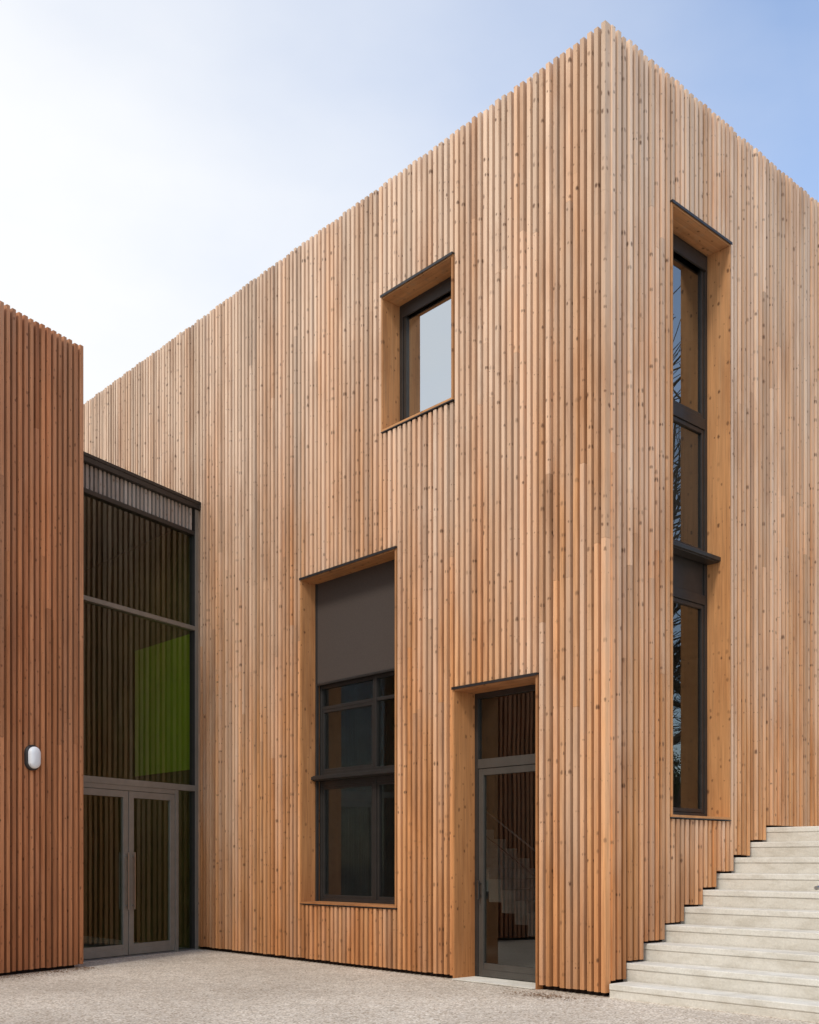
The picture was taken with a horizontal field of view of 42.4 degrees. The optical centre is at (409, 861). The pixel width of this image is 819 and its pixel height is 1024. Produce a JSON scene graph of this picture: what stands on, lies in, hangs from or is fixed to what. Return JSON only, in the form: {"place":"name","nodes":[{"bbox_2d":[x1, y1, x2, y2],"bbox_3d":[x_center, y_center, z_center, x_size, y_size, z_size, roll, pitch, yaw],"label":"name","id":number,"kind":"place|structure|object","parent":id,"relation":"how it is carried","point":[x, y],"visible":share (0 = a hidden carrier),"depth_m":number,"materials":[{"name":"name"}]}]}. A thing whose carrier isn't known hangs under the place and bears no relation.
{"place":"outdoors","nodes":[
{"label":"outdoors","id":0,"kind":"place"},
{"bbox_2d":[0,936,818,1023],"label":"ground","id":1,"kind":"structure","parent":0,"point":[201,986],"depth_m":11.51,"materials":[{"name":"beige gravel"}]},
{"bbox_2d":[0,301,82,975],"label":"wood clad annex","id":2,"kind":"object","parent":1,"relation":"on","point":[41,624],"visible":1,"depth_m":14.39,"materials":[{"name":"brown wood"}]},
{"bbox_2d":[24,745,40,770],"bbox_3d":[-5.041,-1.400,14.187,0.118,0.345,0.235,0,0,30],"label":"wall lamp","id":3,"kind":"object","parent":2,"relation":"attached to","point":[32,757],"visible":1,"depth_m":14.13,"materials":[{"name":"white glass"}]},
{"bbox_2d":[83,530,199,948],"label":"foyer side wall","id":4,"kind":"structure","parent":1,"relation":"on","point":[152,577],"depth_m":20.07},
{"bbox_2d":[135,634,189,775],"bbox_3d":[-4.421,-2.775,18.994,0.014,2.350,2.150,0,0,-42],"label":"foyer lime panel","id":5,"kind":"object","parent":4,"relation":"attached to","point":[162,707],"visible":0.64,"depth_m":18.99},
{"bbox_2d":[83,451,200,961],"bbox_3d":[-6.534,-2.320,19.147,6.260,7.640,5.500,0,0,30],"label":"glazed entrance link","id":6,"kind":"object","parent":1,"relation":"on","point":[124,510],"visible":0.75,"depth_m":17.50,"materials":[{"name":"grey metal"}]},
{"bbox_2d":[83,509,197,959],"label":"aluminium doors and transoms","id":7,"kind":"structure","parent":6,"relation":"in","point":[127,789],"depth_m":17.03,"materials":[{"name":"grey metal"}]},
{"bbox_2d":[0,950,586,1022],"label":"dead leaves","id":8,"kind":"object","parent":1,"relation":"on","point":[76,968],"visible":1,"depth_m":13.72,"materials":[{"name":"plant"}]},
{"bbox_2d":[452,976,534,988],"bbox_3d":[1.176,1.487,13.050,0.490,0.014,1.360,0,0,-42],"label":"door threshold","id":9,"kind":"object","parent":1,"relation":"on","point":[505,982],"depth_m":13.06,"materials":[{"name":"beige concrete"}]},
{"bbox_2d":[200,818,787,995],"bbox_3d":[1.696,-3.800,22.714,13.905,10.800,16.906,0,0,-42],"label":"wall backing","id":10,"kind":"object","parent":1,"relation":"on","point":[558,988],"depth_m":14.14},
{"bbox_2d":[83,20,818,992],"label":"batten cladding","id":11,"kind":"structure","parent":10,"relation":"attached to","point":[513,500],"depth_m":13.58,"materials":[{"name":"brown wood"}]},
{"bbox_2d":[300,202,730,989],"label":"opening linings","id":12,"kind":"object","parent":10,"relation":"attached to","point":[702,238],"visible":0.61,"depth_m":13.49,"materials":[{"name":"brown wood"}]},
{"bbox_2d":[478,754,534,981],"bbox_3d":[1.323,0.075,13.183,0.075,2.790,1.240,0,0,-42],"label":"door frame","id":13,"kind":"object","parent":12,"relation":"attached to","point":[507,765],"visible":0.49,"depth_m":13.52,"materials":[{"name":"grey metal"}]},
{"bbox_2d":[477,880,480,898],"bbox_3d":[0.896,0.360,13.566,0.065,0.240,0.030,0,0,-42],"label":"door handle","id":14,"kind":"object","parent":13,"relation":"attached to","point":[478,889],"visible":1,"depth_m":13.54,"materials":[{"name":"grey metal"}]},
{"bbox_2d":[299,199,732,908],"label":"lintel flashings","id":15,"kind":"object","parent":12,"relation":"attached to","point":[437,409],"visible":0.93,"depth_m":13.61,"materials":[{"name":"brown metal"}]},
{"bbox_2d":[311,233,720,975],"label":"window frames","id":16,"kind":"structure","parent":10,"relation":"attached to","point":[689,573],"depth_m":13.65,"materials":[{"name":"black metal"}]},
{"bbox_2d":[408,291,450,416],"bbox_3d":[0.340,-6.815,14.195,0.001,1.532,1.083,0,0,-42],"label":"window glazing","id":17,"kind":"structure","parent":16,"relation":"attached to","point":[429,355],"depth_m":14.27,"materials":[{"name":"clear glass"}]},
{"bbox_2d":[317,422,698,683],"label":"roller blinds","id":18,"kind":"object","parent":16,"relation":"attached to","point":[355,623],"visible":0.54,"depth_m":15.07,"materials":[{"name":"grey fabric"}]},
{"bbox_2d":[673,251,699,412],"bbox_3d":[3.334,-6.681,13.160,1.017,1.941,0.001,0,0,-42],"label":"tall window glazing","id":19,"kind":"structure","parent":16,"relation":"attached to","point":[686,332],"depth_m":13.30,"materials":[{"name":"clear glass"}]},
{"bbox_2d":[326,659,697,937],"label":"interior walls","id":20,"kind":"structure","parent":1,"relation":"on","point":[508,725],"depth_m":18.45,"materials":[{"name":"paint"}]},
{"bbox_2d":[484,603,697,981],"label":"floor slabs","id":21,"kind":"structure","parent":1,"relation":"on","point":[511,950],"depth_m":16.39,"materials":[{"name":"grey concrete"}]},
{"bbox_2d":[486,830,534,936],"bbox_3d":[1.772,0.280,17.552,1.300,2.380,3.920,0,0,-42],"label":"interior stair","id":22,"kind":"object","parent":21,"relation":"on","point":[510,883],"visible":0.27,"depth_m":17.16,"materials":[{"name":"concrete"}]},
{"bbox_2d":[486,810,534,851],"bbox_3d":[1.276,-0.344,17.086,0.040,3.287,3.930,0,0,-42],"label":"interior stair rail","id":23,"kind":"object","parent":22,"relation":"attached to","point":[510,830],"visible":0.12,"depth_m":16.71,"materials":[{"name":"grey metal"}]},
{"bbox_2d":[486,836,534,876],"bbox_3d":[1.273,-0.385,17.090,0.020,2.387,3.910,0,0,-42],"label":"interior stair rail","id":24,"kind":"object","parent":22,"relation":"attached to","point":[511,856],"visible":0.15,"depth_m":16.71,"materials":[{"name":"grey metal"}]},
{"bbox_2d":[0,0,818,403],"label":"sky","id":25,"kind":"structure","parent":0,"point":[158,157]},
{"bbox_2d":[609,826,818,1021],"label":"concrete staircase","id":26,"kind":"structure","parent":0,"point":[743,938],"depth_m":11.68,"materials":[{"name":"beige concrete"}]}
]}

